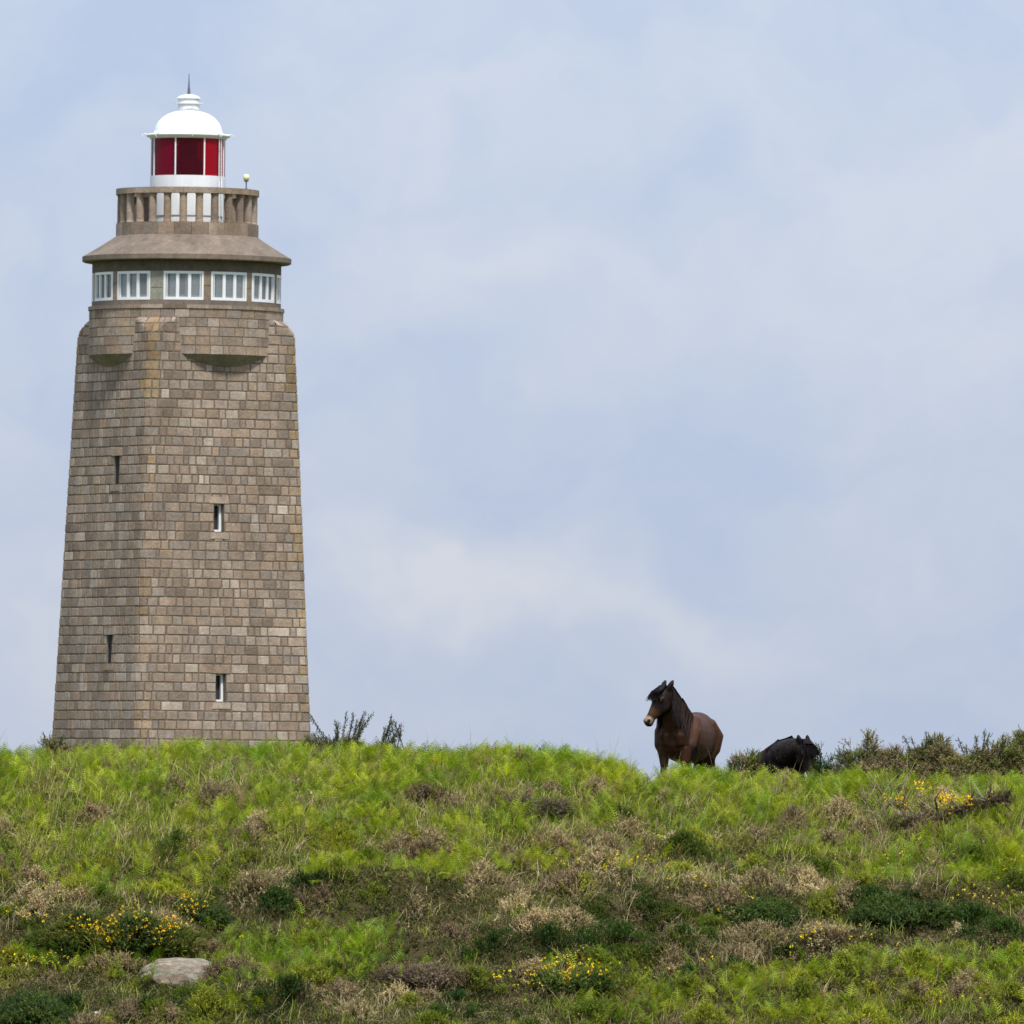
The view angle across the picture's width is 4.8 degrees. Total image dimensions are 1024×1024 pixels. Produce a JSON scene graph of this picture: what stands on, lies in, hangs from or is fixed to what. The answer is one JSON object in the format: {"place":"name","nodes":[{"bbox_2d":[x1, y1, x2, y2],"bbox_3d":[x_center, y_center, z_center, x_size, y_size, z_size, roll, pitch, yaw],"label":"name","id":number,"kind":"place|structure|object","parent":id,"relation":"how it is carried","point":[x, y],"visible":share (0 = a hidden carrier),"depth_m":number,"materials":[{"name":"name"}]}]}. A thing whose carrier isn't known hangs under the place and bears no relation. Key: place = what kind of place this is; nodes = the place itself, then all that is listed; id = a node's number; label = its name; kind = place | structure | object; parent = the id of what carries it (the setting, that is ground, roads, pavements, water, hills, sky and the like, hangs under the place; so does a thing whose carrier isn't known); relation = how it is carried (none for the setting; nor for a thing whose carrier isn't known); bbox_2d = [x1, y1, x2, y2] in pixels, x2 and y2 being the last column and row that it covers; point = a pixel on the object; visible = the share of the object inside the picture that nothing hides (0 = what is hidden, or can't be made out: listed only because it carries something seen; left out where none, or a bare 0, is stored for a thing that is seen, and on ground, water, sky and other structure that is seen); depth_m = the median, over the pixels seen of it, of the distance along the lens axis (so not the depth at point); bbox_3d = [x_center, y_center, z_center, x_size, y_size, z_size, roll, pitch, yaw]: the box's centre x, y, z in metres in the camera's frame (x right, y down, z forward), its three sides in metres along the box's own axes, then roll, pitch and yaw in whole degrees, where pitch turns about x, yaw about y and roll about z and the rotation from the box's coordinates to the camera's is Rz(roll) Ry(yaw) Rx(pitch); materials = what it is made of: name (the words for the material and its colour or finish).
{"place":"outdoors","nodes":[
{"label":"outdoors","id":0,"kind":"place"},
{"bbox_2d":[0,762,1023,1023],"bbox_3d":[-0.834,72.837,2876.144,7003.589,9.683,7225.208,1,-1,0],"label":"hillside","id":1,"kind":"structure","parent":0,"point":[438,958],"depth_m":137.79,"materials":[{"name":"green plant"}]},
{"bbox_2d":[0,988,79,1023],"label":"gorse cushion","id":2,"kind":"object","parent":1,"relation":"on","point":[38,1007],"visible":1,"depth_m":134.65,"materials":[{"name":"green plant"}]},
{"bbox_2d":[34,732,85,761],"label":"skyline scrub","id":3,"kind":"object","parent":1,"relation":"on","point":[52,744],"visible":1,"depth_m":143.12,"materials":[{"name":"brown plant"}]},
{"bbox_2d":[20,899,211,954],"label":"gorse bush","id":4,"kind":"object","parent":1,"relation":"on","point":[146,926],"visible":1,"depth_m":136.62,"materials":[{"name":"green plant"}]},
{"bbox_2d":[140,957,211,987],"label":"rock","id":5,"kind":"object","parent":1,"relation":"on","point":[176,970],"visible":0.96,"depth_m":136.09,"materials":[{"name":"grey stone"}]},
{"bbox_2d":[52,78,310,756],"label":"lighthouse","id":6,"kind":"object","parent":1,"relation":"on","point":[183,610],"visible":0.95,"depth_m":509.21,"materials":[{"name":"stone"}]},
{"bbox_2d":[92,273,93,301],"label":"window","id":7,"kind":"structure","parent":6,"relation":"in","point":[92,273],"depth_m":511.96,"materials":[{"name":"white paint"}]},
{"bbox_2d":[95,272,112,300],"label":"window","id":8,"kind":"structure","parent":6,"relation":"in","point":[103,280],"depth_m":510.33,"materials":[{"name":"white paint"}]},
{"bbox_2d":[103,628,114,669],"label":"slit window","id":9,"kind":"structure","parent":6,"relation":"in","point":[109,632],"depth_m":509.21,"materials":[{"name":"stone"}]},
{"bbox_2d":[110,449,122,490],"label":"slit window","id":10,"kind":"structure","parent":6,"relation":"in","point":[115,452],"depth_m":509.59,"materials":[{"name":"stone"}]},
{"bbox_2d":[117,271,149,299],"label":"window","id":11,"kind":"structure","parent":6,"relation":"in","point":[136,295],"depth_m":509.21,"materials":[{"name":"white paint"}]},
{"bbox_2d":[163,271,203,299],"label":"window","id":12,"kind":"structure","parent":6,"relation":"in","point":[197,276],"depth_m":508.47,"materials":[{"name":"white paint"}]},
{"bbox_2d":[209,496,228,538],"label":"slit window","id":13,"kind":"structure","parent":6,"relation":"in","point":[218,508],"depth_m":508.84,"materials":[{"name":"stone"}]},
{"bbox_2d":[211,666,230,708],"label":"slit window","id":14,"kind":"structure","parent":6,"relation":"in","point":[220,703],"depth_m":508.47,"materials":[{"name":"stone"}]},
{"bbox_2d":[211,271,246,300],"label":"window","id":15,"kind":"structure","parent":6,"relation":"in","point":[230,286],"depth_m":508.97,"materials":[{"name":"white paint"}]},
{"bbox_2d":[251,273,274,302],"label":"window","id":16,"kind":"structure","parent":6,"relation":"in","point":[266,281],"depth_m":510.33,"materials":[{"name":"white paint"}]},
{"bbox_2d":[276,275,280,303],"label":"window","id":17,"kind":"structure","parent":6,"relation":"in","point":[278,291],"depth_m":511.71,"materials":[{"name":"white paint"}]},
{"bbox_2d":[168,894,236,930],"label":"gorse bush","id":18,"kind":"object","parent":1,"relation":"on","point":[200,911],"visible":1,"depth_m":137.59,"materials":[{"name":"green plant"}]},
{"bbox_2d":[298,711,373,756],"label":"skyline scrub","id":19,"kind":"object","parent":1,"relation":"on","point":[359,725],"visible":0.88,"depth_m":143.31,"materials":[{"name":"green plant"}]},
{"bbox_2d":[368,714,403,756],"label":"spiny seedling","id":20,"kind":"object","parent":1,"relation":"on","point":[389,732],"visible":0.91,"depth_m":143.35,"materials":[{"name":"green plant"}]},
{"bbox_2d":[364,957,470,988],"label":"heather mound","id":21,"kind":"object","parent":1,"relation":"on","point":[426,973],"visible":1,"depth_m":136.03,"materials":[{"name":"brown plant"}]},
{"bbox_2d":[0,735,1023,1023],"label":"bracken","id":22,"kind":"object","parent":1,"relation":"on","point":[686,775],"visible":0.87,"depth_m":140.66,"materials":[{"name":"green plant"}]},
{"bbox_2d":[0,753,1023,1023],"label":"moss carpet","id":23,"kind":"object","parent":1,"relation":"on","point":[104,991],"visible":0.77,"depth_m":138.11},
{"bbox_2d":[0,800,1023,1023],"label":"dwarf gorse","id":24,"kind":"object","parent":1,"relation":"on","point":[205,997],"visible":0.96,"depth_m":136.91,"materials":[{"name":"green plant"}]},
{"bbox_2d":[0,745,1023,1023],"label":"heather","id":25,"kind":"object","parent":1,"relation":"on","point":[568,879],"visible":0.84,"depth_m":138.53,"materials":[{"name":"brown plant"}]},
{"bbox_2d":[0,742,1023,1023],"bbox_3d":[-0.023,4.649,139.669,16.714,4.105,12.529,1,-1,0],"label":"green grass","id":26,"kind":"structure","parent":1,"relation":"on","point":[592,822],"depth_m":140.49,"materials":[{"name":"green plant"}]},
{"bbox_2d":[0,737,1023,1023],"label":"dry grass","id":27,"kind":"structure","parent":1,"relation":"on","point":[490,779],"depth_m":139.83,"materials":[{"name":"plant"}]},
{"bbox_2d":[0,720,1023,851],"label":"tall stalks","id":28,"kind":"object","parent":1,"relation":"on","point":[664,772],"visible":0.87,"depth_m":141.61,"materials":[{"name":"green plant"}]},
{"bbox_2d":[2,824,1023,1017],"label":"yellow flowers","id":29,"kind":"object","parent":1,"relation":"on","point":[499,976],"visible":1,"depth_m":136.97,"materials":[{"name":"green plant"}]},
{"bbox_2d":[484,789,576,821],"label":"brown scrub","id":30,"kind":"object","parent":1,"relation":"on","point":[558,809],"visible":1,"depth_m":140.80,"materials":[{"name":"brown plant"}]},
{"bbox_2d":[521,960,617,992],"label":"gorse cushion","id":31,"kind":"object","parent":1,"relation":"on","point":[568,978],"visible":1,"depth_m":135.91,"materials":[{"name":"green plant"}]},
{"bbox_2d":[643,680,722,775],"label":"pony","id":32,"kind":"object","parent":1,"relation":"on","point":[692,736],"visible":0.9,"depth_m":144.70},
{"bbox_2d":[723,747,767,783],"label":"skyline scrub","id":33,"kind":"object","parent":1,"relation":"on","point":[750,761],"visible":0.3,"depth_m":144.52,"materials":[{"name":"green plant"}]},
{"bbox_2d":[708,891,804,928],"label":"gorse cushion","id":34,"kind":"object","parent":1,"relation":"on","point":[767,908],"visible":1,"depth_m":138.44,"materials":[{"name":"green plant"}]},
{"bbox_2d":[754,735,818,779],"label":"pony","id":35,"kind":"object","parent":1,"relation":"on","point":[790,752],"visible":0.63,"depth_m":144.37},
{"bbox_2d":[810,742,842,785],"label":"skyline scrub","id":36,"kind":"object","parent":1,"relation":"on","point":[818,765],"visible":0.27,"depth_m":144.31,"materials":[{"name":"green plant"}]},
{"bbox_2d":[827,728,884,775],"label":"skyline scrub","id":37,"kind":"object","parent":1,"relation":"on","point":[849,758],"visible":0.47,"depth_m":144.18,"materials":[{"name":"green plant"}]},
{"bbox_2d":[846,744,920,783],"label":"skyline scrub","id":38,"kind":"object","parent":1,"relation":"on","point":[888,757],"visible":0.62,"depth_m":143.80,"materials":[{"name":"green plant"}]},
{"bbox_2d":[884,791,912,813],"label":"gorse tuft","id":39,"kind":"object","parent":1,"relation":"on","point":[897,804],"visible":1,"depth_m":141.67,"materials":[{"name":"yellow plant"}]},
{"bbox_2d":[842,890,980,929],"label":"gorse cushion","id":40,"kind":"object","parent":1,"relation":"on","point":[881,910],"visible":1,"depth_m":138.34,"materials":[{"name":"green plant"}]},
{"bbox_2d":[884,732,959,782],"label":"skyline scrub","id":41,"kind":"object","parent":1,"relation":"on","point":[922,752],"visible":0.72,"depth_m":143.91,"materials":[{"name":"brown plant"}]},
{"bbox_2d":[856,767,1020,831],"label":"fallen branch","id":42,"kind":"object","parent":1,"relation":"on","point":[991,799],"visible":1,"depth_m":141.12,"materials":[{"name":"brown wood"}]},
{"bbox_2d":[915,739,999,785],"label":"skyline scrub","id":43,"kind":"object","parent":1,"relation":"on","point":[943,760],"visible":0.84,"depth_m":143.67,"materials":[{"name":"green plant"}]},
{"bbox_2d":[956,729,1023,780],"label":"skyline scrub","id":44,"kind":"object","parent":1,"relation":"on","point":[996,759],"visible":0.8,"depth_m":143.87,"materials":[{"name":"green plant"}]},
{"bbox_2d":[1006,723,1023,777],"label":"skyline scrub","id":45,"kind":"object","parent":1,"relation":"on","point":[1019,736],"visible":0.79,"depth_m":143.99,"materials":[{"name":"green plant"}]},
{"bbox_2d":[0,0,1023,782],"label":"sky","id":46,"kind":"structure","parent":0,"point":[640,345],"materials":[{"name":"blue"}]}
]}

